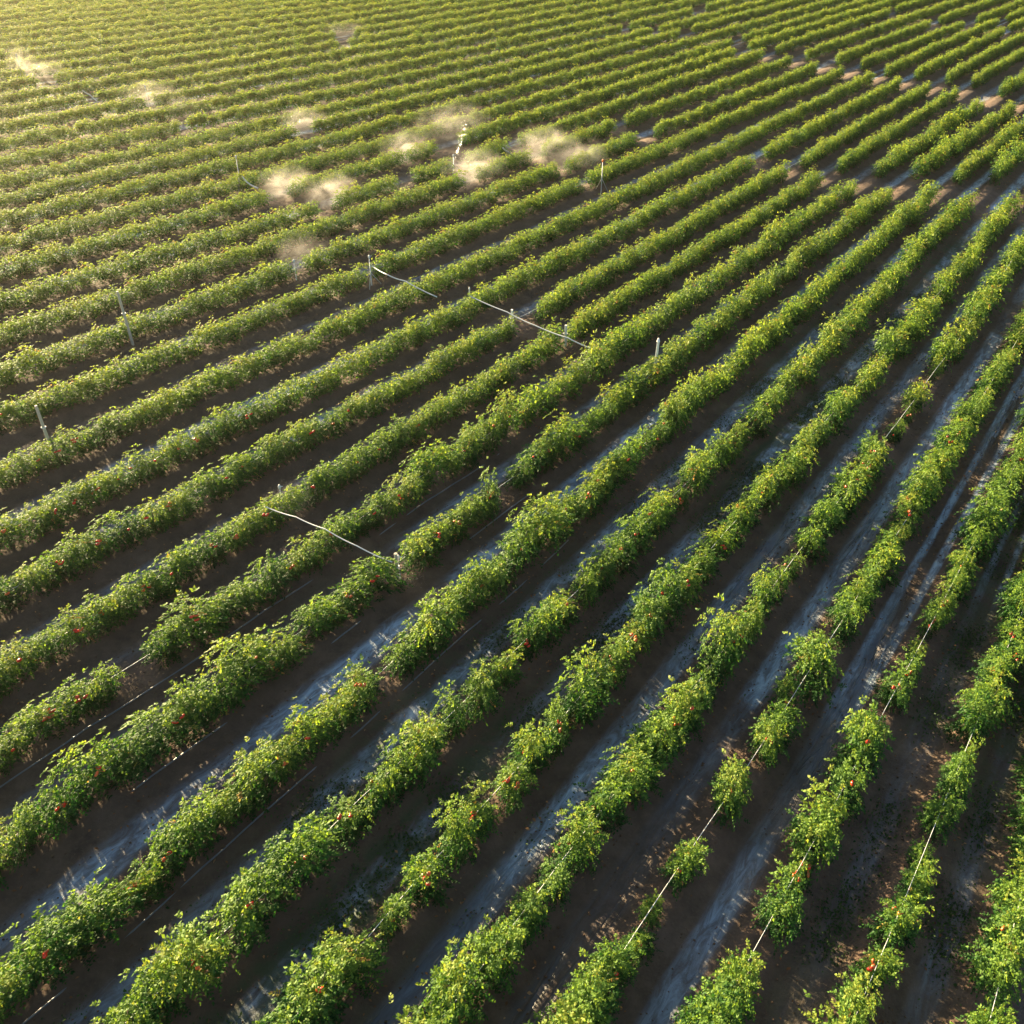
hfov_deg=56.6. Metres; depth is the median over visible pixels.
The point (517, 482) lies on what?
tomato plant
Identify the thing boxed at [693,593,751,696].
tomato plant
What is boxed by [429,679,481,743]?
tomato plant
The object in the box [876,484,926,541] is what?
tomato plant
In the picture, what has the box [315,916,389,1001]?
tomato plant
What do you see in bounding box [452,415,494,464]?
tomato plant
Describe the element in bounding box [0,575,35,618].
tomato plant
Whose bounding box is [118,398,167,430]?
tomato plant
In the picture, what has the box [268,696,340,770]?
tomato plant
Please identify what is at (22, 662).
tomato plant
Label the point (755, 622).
tomato plant
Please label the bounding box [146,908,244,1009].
tomato plant
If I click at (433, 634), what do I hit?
tomato plant
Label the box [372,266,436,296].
feeder hose
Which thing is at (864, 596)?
tomato plant
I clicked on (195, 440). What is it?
tomato plant
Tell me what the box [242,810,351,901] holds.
tomato plant
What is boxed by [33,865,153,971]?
tomato plant
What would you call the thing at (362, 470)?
tomato plant
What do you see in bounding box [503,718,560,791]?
tomato plant
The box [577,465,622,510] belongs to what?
tomato plant
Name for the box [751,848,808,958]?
tomato plant
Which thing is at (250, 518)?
tomato plant
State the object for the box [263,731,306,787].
tomato plant
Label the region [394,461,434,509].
tomato plant
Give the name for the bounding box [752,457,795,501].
tomato plant
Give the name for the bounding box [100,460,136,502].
tomato plant
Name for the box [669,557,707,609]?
tomato plant
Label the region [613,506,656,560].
tomato plant
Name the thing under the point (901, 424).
tomato plant
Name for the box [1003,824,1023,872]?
tomato plant
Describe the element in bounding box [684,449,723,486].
tomato plant
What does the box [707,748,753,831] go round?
tomato plant
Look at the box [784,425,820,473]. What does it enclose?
tomato plant
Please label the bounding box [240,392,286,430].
tomato plant
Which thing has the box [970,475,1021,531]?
tomato plant
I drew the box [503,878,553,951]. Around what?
tomato plant
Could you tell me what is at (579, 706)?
tomato plant
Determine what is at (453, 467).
tomato plant
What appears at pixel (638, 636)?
tomato plant
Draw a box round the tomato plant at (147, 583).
[119,560,170,608]
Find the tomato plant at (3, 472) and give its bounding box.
[0,464,18,487]
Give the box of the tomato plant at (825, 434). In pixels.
[804,414,838,448]
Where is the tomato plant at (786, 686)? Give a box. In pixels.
[765,668,798,717]
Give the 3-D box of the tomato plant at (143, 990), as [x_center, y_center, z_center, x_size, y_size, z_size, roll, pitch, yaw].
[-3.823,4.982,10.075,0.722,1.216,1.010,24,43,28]
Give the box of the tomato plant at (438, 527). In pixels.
[419,514,458,557]
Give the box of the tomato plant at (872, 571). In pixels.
[854,548,887,613]
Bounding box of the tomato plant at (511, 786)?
[485,757,542,816]
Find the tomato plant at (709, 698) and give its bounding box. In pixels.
[689,648,719,714]
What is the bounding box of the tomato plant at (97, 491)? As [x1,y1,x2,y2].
[60,470,120,511]
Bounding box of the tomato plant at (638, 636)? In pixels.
[612,611,659,667]
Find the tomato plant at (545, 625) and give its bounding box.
[516,589,569,659]
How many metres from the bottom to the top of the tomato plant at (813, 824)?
1.070 m
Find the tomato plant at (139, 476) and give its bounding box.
[119,443,160,489]
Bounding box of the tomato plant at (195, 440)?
[179,420,215,459]
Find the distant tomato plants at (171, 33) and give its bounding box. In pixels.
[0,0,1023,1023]
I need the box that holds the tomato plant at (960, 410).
[948,397,984,434]
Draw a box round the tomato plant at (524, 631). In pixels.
[504,612,546,664]
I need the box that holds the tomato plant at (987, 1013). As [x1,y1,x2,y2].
[955,994,1018,1023]
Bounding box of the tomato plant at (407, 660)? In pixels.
[377,630,427,683]
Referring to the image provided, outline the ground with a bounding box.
[0,0,1023,1023]
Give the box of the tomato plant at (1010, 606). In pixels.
[993,578,1023,634]
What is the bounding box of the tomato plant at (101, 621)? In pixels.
[63,589,127,642]
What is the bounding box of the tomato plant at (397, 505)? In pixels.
[378,469,412,522]
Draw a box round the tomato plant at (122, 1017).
[90,993,172,1023]
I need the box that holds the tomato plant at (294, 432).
[280,419,318,461]
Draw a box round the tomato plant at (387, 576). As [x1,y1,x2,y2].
[347,551,414,599]
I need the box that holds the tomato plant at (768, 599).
[740,562,781,619]
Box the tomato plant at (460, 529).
[432,493,478,548]
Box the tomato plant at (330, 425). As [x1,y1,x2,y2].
[316,407,356,441]
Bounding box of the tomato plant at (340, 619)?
[307,599,352,634]
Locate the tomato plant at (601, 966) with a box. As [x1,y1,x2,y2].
[563,947,628,1020]
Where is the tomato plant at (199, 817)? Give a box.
[164,775,226,865]
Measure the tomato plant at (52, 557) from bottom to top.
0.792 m
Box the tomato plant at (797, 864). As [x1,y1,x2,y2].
[781,844,815,896]
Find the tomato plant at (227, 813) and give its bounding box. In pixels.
[189,775,268,839]
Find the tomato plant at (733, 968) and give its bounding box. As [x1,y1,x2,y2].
[703,939,766,1022]
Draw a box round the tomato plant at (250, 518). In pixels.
[230,508,273,547]
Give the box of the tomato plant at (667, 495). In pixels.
[646,484,683,531]
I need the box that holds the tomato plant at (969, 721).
[937,681,1001,752]
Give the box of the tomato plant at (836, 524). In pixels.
[813,498,850,534]
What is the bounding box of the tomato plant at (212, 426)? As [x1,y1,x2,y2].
[193,413,234,454]
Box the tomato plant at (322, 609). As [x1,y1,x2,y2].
[278,592,347,649]
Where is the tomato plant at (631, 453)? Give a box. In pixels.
[598,436,652,482]
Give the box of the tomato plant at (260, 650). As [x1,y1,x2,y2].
[206,621,293,692]
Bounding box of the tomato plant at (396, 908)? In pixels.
[370,891,414,951]
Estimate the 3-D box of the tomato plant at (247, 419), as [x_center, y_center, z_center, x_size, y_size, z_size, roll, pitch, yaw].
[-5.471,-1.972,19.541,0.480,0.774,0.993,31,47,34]
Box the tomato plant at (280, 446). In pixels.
[259,428,297,469]
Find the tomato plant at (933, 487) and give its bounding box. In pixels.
[915,467,945,504]
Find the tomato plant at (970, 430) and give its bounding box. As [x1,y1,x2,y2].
[928,413,983,453]
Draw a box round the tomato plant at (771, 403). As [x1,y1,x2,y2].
[752,386,785,422]
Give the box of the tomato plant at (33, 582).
[7,557,60,596]
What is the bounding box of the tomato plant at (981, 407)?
[963,392,998,425]
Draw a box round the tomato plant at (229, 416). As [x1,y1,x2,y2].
[206,403,245,439]
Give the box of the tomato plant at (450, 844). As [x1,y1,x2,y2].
[429,792,484,875]
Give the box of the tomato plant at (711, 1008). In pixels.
[672,975,755,1023]
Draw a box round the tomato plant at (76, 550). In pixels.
[54,528,104,581]
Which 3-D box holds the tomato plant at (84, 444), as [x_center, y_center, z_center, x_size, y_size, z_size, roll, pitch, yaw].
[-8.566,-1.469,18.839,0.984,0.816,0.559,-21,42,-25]
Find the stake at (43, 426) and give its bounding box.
[34,405,54,456]
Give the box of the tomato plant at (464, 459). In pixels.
[449,422,484,473]
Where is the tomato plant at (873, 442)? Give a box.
[850,424,895,479]
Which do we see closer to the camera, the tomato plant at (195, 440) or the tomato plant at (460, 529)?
the tomato plant at (460, 529)
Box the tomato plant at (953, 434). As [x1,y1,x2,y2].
[929,415,978,456]
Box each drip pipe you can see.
[0,454,498,787]
[22,540,568,1023]
[132,492,532,790]
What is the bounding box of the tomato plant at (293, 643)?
[262,625,314,672]
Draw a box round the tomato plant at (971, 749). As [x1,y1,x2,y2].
[954,729,985,779]
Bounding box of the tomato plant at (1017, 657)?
[988,629,1023,687]
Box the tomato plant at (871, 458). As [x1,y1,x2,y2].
[853,439,888,492]
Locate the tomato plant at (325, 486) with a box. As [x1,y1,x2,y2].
[299,460,348,503]
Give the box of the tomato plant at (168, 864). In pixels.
[118,813,201,903]
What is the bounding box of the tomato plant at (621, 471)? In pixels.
[580,452,639,494]
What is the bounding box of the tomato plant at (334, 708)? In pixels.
[308,684,368,750]
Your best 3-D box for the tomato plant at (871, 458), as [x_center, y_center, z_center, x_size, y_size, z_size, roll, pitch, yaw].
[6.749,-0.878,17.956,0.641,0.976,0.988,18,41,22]
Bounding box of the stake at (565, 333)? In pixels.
[563,325,567,346]
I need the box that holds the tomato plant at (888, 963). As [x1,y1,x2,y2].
[847,942,909,996]
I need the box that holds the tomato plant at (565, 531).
[532,504,581,549]
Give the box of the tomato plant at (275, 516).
[248,491,298,536]
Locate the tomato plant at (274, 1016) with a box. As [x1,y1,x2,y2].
[251,991,312,1023]
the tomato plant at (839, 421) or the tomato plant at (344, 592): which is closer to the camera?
the tomato plant at (344, 592)
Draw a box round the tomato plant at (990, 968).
[955,922,1023,1015]
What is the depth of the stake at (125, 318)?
22.35 m
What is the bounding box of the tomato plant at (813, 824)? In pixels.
[781,764,846,884]
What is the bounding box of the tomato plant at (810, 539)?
[790,518,832,569]
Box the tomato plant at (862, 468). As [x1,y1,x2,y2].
[839,461,876,502]
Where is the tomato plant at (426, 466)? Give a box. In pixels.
[400,435,459,495]
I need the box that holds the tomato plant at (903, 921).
[858,891,934,957]
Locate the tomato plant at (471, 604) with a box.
[436,558,497,619]
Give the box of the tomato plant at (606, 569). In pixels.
[583,536,623,593]
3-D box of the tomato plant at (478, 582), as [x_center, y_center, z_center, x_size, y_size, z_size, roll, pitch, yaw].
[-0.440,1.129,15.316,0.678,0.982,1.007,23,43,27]
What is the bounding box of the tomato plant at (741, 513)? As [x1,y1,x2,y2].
[703,494,761,551]
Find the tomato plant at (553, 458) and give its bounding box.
[531,434,563,472]
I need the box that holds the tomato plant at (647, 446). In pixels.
[630,424,654,464]
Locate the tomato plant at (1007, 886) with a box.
[982,848,1023,916]
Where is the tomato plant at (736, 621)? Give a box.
[711,605,756,662]
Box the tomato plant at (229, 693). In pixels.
[198,638,265,726]
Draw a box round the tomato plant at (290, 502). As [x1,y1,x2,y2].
[266,484,310,524]
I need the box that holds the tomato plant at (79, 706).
[48,667,114,728]
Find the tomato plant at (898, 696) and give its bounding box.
[869,646,920,715]
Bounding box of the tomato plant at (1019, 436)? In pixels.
[1014,427,1023,446]
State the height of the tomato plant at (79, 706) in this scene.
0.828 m
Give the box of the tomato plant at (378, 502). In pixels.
[361,484,391,535]
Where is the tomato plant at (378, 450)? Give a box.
[359,429,391,468]
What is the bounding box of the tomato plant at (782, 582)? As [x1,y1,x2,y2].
[767,562,791,605]
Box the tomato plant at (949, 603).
[926,570,959,629]
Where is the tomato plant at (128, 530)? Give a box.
[103,506,153,552]
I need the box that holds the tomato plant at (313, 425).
[291,408,329,450]
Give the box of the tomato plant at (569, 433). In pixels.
[522,408,590,462]
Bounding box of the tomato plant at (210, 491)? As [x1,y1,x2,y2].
[183,463,234,502]
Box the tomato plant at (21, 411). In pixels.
[0,394,47,430]
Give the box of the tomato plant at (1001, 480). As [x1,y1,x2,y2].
[978,464,1023,515]
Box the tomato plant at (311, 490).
[292,464,329,511]
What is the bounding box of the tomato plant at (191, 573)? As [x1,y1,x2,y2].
[166,538,214,587]
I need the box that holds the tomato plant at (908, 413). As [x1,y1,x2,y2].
[900,400,915,423]
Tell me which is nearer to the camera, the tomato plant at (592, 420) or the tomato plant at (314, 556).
the tomato plant at (314, 556)
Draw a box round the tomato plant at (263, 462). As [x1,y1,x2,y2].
[246,432,282,475]
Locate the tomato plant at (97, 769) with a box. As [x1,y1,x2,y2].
[50,726,146,810]
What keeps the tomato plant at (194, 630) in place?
on the ground
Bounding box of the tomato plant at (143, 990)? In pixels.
[118,926,195,1022]
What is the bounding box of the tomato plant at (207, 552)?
[190,514,235,571]
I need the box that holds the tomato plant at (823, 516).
[799,493,848,546]
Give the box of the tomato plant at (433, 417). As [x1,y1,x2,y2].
[418,395,454,429]
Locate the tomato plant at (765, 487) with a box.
[748,464,782,516]
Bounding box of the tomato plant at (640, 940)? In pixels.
[618,925,662,968]
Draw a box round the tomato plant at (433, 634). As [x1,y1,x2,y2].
[390,586,468,670]
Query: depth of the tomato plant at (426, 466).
17.78 m
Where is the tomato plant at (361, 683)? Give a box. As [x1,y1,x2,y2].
[329,654,386,726]
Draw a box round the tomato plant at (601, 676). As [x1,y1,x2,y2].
[571,639,624,715]
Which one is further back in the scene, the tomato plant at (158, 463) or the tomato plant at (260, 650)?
the tomato plant at (158, 463)
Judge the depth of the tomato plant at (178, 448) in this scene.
18.46 m
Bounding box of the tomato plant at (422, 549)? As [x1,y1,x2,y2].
[393,520,450,578]
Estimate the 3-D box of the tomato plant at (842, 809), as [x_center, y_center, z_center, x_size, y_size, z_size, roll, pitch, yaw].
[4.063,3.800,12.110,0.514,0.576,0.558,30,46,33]
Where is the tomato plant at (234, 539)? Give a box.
[217,516,257,556]
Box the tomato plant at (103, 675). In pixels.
[78,659,128,715]
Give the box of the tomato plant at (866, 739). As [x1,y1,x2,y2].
[823,694,895,786]
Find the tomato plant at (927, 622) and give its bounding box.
[913,600,952,641]
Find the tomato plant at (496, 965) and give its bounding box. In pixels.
[462,905,529,999]
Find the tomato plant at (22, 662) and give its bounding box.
[0,630,50,691]
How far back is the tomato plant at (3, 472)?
17.91 m
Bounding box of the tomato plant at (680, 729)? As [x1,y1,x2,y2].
[635,667,707,766]
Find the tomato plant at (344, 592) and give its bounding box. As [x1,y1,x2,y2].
[324,570,392,620]
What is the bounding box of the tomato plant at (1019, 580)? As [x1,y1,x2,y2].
[996,570,1023,610]
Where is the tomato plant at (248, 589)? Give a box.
[218,571,272,614]
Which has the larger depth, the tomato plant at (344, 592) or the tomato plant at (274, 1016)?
the tomato plant at (344, 592)
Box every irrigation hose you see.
[0,241,876,991]
[1,208,865,845]
[2,174,822,668]
[2,196,837,745]
[12,159,803,588]
[22,147,775,521]
[125,213,952,1022]
[291,223,996,1020]
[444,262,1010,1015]
[590,331,1022,1000]
[732,461,1017,989]
[856,611,1022,1013]
[989,892,1021,1020]
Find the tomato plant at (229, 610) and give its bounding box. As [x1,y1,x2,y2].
[185,585,250,637]
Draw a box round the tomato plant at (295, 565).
[279,546,311,581]
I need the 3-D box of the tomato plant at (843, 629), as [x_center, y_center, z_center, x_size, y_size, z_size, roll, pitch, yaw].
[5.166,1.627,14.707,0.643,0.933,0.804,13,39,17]
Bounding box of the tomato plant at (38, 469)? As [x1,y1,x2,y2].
[16,438,56,475]
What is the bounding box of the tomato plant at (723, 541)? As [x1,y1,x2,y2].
[691,519,740,563]
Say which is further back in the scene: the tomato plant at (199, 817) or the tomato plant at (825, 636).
the tomato plant at (825, 636)
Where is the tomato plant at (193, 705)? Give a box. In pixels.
[160,668,224,733]
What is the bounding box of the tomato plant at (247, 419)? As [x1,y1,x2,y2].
[225,399,268,436]
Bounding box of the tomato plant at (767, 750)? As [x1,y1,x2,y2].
[746,705,789,774]
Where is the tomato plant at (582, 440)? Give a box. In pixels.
[558,423,601,448]
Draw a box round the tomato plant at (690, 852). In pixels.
[657,836,713,901]
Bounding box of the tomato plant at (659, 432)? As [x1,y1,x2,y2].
[642,420,672,454]
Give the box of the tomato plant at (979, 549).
[959,519,998,571]
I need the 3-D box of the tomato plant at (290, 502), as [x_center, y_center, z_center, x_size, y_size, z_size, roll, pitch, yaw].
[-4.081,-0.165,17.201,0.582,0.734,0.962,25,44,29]
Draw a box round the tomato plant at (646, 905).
[634,889,664,931]
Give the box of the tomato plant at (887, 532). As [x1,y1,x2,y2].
[870,525,904,568]
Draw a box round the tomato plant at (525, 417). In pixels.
[511,398,543,429]
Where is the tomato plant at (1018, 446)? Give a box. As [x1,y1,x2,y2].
[997,427,1023,483]
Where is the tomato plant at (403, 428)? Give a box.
[387,413,420,457]
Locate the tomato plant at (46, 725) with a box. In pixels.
[0,691,84,744]
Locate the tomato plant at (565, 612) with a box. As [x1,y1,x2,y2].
[545,586,582,635]
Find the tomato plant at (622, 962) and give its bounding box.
[584,933,645,991]
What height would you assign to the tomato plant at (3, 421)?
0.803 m
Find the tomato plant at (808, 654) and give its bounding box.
[779,629,846,708]
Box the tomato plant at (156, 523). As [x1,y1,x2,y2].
[126,497,191,543]
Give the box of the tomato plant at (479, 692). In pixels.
[458,656,508,725]
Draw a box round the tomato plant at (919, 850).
[904,836,940,880]
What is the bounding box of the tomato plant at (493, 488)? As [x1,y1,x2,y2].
[476,456,502,525]
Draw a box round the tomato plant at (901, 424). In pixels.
[894,417,905,432]
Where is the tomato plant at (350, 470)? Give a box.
[329,448,360,492]
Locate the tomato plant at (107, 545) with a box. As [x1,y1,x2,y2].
[70,509,125,565]
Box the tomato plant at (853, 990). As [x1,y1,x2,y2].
[827,966,883,1023]
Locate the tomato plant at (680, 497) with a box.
[671,482,691,514]
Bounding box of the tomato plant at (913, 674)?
[900,646,925,689]
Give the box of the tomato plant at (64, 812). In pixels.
[29,749,99,846]
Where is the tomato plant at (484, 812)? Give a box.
[446,779,504,843]
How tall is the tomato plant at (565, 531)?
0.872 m
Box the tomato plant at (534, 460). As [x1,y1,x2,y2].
[516,437,553,481]
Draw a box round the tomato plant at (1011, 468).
[988,456,1023,503]
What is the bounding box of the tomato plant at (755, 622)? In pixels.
[735,594,769,646]
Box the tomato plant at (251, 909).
[199,852,302,963]
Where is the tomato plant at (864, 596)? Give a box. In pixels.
[818,569,881,623]
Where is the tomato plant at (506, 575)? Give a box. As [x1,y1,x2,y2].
[481,552,520,601]
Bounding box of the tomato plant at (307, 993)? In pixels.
[268,926,353,1023]
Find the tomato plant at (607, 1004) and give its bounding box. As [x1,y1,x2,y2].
[548,962,621,1023]
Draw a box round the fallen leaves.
[0,10,1023,1022]
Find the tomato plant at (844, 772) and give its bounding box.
[818,752,874,826]
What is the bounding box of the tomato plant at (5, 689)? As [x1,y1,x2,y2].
[0,654,24,703]
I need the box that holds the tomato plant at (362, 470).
[339,439,380,480]
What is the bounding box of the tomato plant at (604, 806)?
[570,780,632,836]
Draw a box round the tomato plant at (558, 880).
[532,844,576,917]
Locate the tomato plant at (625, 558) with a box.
[596,529,643,581]
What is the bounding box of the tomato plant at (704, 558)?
[676,538,725,589]
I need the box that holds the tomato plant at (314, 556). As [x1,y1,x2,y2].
[286,529,336,577]
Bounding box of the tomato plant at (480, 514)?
[447,488,495,531]
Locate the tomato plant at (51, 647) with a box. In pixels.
[19,622,73,672]
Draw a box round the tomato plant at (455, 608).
[423,583,471,646]
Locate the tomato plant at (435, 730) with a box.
[406,711,452,769]
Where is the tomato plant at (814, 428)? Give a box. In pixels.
[793,405,827,466]
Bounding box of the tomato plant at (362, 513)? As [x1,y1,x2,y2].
[337,493,380,540]
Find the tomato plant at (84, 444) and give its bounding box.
[53,424,101,459]
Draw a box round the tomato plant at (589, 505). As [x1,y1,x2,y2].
[568,464,612,523]
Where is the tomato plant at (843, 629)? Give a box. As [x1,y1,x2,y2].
[822,591,869,649]
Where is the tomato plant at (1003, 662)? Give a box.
[966,639,1017,696]
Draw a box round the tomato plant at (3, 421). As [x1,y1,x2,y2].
[0,401,25,434]
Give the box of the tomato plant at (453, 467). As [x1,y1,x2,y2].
[431,445,466,479]
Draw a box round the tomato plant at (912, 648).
[905,635,930,665]
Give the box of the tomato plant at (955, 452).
[924,437,966,480]
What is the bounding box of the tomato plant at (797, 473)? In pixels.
[769,438,819,492]
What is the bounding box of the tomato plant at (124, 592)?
[92,576,153,631]
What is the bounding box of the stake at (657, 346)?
[652,338,659,377]
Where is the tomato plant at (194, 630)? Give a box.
[156,585,232,651]
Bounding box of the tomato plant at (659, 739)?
[625,714,685,772]
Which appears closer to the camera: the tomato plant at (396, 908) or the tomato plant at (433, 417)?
the tomato plant at (396, 908)
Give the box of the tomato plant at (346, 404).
[331,394,365,433]
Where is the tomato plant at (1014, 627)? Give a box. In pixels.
[989,610,1023,652]
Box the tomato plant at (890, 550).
[856,534,909,589]
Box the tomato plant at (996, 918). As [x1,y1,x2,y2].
[971,877,1023,972]
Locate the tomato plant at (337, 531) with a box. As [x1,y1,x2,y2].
[310,508,360,556]
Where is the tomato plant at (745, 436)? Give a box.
[728,416,756,452]
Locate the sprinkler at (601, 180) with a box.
[596,159,607,195]
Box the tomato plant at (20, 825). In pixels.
[0,797,50,874]
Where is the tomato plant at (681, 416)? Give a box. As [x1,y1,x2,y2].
[660,387,696,438]
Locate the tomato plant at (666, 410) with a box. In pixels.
[650,389,680,448]
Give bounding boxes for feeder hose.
[266,507,391,561]
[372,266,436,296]
[470,296,589,347]
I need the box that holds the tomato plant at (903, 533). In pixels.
[884,518,912,549]
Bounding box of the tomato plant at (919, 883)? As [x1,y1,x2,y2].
[892,859,940,909]
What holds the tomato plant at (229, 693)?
on the ground
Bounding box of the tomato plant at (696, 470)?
[670,439,720,501]
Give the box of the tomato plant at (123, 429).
[93,406,147,446]
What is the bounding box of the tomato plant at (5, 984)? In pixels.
[0,953,39,1023]
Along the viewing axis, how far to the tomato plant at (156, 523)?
16.83 m
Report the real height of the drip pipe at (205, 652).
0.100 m
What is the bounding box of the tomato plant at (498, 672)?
[482,645,526,694]
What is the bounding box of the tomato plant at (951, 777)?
[933,750,976,815]
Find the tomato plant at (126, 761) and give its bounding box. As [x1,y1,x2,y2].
[96,707,174,789]
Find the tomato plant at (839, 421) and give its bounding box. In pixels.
[819,387,852,439]
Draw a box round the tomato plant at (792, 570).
[777,549,807,585]
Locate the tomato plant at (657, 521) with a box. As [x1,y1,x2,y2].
[623,487,676,543]
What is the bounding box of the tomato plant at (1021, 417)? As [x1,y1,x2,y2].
[1012,402,1023,432]
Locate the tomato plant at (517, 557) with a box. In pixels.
[495,517,542,578]
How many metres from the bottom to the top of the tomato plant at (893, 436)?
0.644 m
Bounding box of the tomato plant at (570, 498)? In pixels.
[545,487,591,528]
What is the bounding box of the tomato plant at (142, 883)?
[97,869,167,917]
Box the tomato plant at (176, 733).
[120,684,220,759]
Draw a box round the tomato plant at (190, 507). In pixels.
[170,472,210,521]
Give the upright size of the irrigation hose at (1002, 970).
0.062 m
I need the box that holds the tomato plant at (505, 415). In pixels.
[486,382,525,444]
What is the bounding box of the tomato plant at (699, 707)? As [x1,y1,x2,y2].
[659,675,709,745]
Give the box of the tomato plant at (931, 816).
[912,787,967,846]
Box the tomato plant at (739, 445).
[722,424,747,467]
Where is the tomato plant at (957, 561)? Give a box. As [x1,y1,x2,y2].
[940,541,982,588]
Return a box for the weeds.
[41,264,1023,1023]
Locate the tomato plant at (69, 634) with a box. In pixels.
[51,603,98,657]
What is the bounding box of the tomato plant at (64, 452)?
[29,431,83,472]
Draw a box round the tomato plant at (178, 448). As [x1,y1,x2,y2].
[155,428,200,465]
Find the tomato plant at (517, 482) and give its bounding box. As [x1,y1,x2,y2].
[503,457,541,491]
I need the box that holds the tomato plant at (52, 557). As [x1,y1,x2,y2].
[32,541,84,592]
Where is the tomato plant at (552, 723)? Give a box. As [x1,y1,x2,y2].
[537,692,575,762]
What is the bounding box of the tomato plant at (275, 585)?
[248,549,299,605]
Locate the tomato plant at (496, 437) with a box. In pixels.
[475,411,507,455]
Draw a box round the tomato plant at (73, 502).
[54,480,95,519]
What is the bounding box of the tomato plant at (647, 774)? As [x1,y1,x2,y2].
[572,734,668,814]
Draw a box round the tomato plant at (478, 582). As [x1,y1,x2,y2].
[461,551,505,610]
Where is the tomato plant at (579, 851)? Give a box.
[549,799,611,878]
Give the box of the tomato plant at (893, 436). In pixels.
[880,418,906,446]
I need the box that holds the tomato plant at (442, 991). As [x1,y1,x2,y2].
[415,930,509,1023]
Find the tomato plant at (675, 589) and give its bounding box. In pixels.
[643,557,690,631]
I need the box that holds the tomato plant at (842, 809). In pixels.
[810,793,854,828]
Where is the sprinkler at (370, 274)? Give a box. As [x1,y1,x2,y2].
[366,255,380,289]
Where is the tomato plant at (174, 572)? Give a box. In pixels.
[143,540,198,605]
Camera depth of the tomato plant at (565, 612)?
14.99 m
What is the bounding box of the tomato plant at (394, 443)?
[368,424,407,463]
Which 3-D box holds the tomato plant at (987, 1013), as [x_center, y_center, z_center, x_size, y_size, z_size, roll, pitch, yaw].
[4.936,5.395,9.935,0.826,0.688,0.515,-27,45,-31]
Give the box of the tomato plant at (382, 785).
[354,754,412,823]
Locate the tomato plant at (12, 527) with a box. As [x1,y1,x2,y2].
[0,507,34,548]
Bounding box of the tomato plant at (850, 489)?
[825,461,872,528]
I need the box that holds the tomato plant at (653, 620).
[625,581,674,644]
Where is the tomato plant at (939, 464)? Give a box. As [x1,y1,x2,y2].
[909,444,958,498]
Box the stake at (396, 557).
[394,552,399,585]
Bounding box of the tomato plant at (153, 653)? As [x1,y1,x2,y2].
[139,606,192,669]
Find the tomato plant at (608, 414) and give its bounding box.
[595,397,618,432]
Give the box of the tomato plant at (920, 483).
[896,453,942,523]
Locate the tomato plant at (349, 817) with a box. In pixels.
[313,790,380,857]
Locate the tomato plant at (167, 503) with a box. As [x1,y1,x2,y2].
[148,482,188,527]
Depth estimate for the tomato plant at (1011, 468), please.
17.60 m
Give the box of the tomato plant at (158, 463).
[132,437,178,480]
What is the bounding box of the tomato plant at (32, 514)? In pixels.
[13,499,66,543]
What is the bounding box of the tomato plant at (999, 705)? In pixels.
[957,666,1019,736]
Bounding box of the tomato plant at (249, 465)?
[220,446,267,487]
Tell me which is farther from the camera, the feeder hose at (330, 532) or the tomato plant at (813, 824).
the feeder hose at (330, 532)
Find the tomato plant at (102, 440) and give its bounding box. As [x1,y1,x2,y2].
[82,410,120,450]
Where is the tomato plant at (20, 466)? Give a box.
[0,447,41,489]
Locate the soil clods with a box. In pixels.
[0,264,1023,1023]
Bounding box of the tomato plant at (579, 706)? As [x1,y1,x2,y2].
[532,645,619,731]
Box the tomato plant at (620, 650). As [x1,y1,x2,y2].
[595,631,636,690]
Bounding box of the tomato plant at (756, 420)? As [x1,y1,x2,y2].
[732,396,778,443]
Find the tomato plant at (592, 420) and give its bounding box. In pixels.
[572,407,609,438]
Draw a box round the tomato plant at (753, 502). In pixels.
[729,484,765,535]
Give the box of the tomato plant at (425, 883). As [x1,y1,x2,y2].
[393,840,458,914]
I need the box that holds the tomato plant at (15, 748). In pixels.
[0,723,38,770]
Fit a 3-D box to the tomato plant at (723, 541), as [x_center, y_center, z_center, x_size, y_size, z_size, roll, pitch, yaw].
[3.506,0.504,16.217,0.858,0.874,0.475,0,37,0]
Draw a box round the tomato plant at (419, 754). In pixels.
[374,710,446,799]
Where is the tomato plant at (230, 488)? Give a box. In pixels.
[203,451,254,501]
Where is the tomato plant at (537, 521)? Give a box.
[505,482,579,567]
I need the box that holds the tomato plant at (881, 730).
[870,719,889,750]
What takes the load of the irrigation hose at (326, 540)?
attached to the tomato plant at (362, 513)
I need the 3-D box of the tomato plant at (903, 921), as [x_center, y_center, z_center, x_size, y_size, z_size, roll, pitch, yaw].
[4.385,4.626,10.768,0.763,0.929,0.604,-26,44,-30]
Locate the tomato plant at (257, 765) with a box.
[218,734,291,825]
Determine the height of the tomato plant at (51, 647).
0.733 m
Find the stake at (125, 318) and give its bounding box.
[116,291,133,344]
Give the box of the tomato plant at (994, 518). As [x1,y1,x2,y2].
[952,482,1018,558]
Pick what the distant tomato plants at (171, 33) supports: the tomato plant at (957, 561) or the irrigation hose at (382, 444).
the irrigation hose at (382, 444)
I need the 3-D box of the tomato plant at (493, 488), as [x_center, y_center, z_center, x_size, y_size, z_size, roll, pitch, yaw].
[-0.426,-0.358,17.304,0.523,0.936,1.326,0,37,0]
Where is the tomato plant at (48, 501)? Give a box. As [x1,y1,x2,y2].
[29,487,79,536]
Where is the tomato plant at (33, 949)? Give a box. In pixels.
[0,895,98,1010]
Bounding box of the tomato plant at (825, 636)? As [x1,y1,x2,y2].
[811,623,840,665]
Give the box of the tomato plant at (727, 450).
[708,428,736,473]
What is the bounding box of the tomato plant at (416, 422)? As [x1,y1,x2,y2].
[404,401,433,444]
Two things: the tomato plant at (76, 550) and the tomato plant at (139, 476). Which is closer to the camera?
the tomato plant at (76, 550)
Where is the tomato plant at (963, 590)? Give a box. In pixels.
[939,566,975,607]
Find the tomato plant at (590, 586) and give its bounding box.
[567,544,605,613]
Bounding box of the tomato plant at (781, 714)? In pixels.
[750,695,808,754]

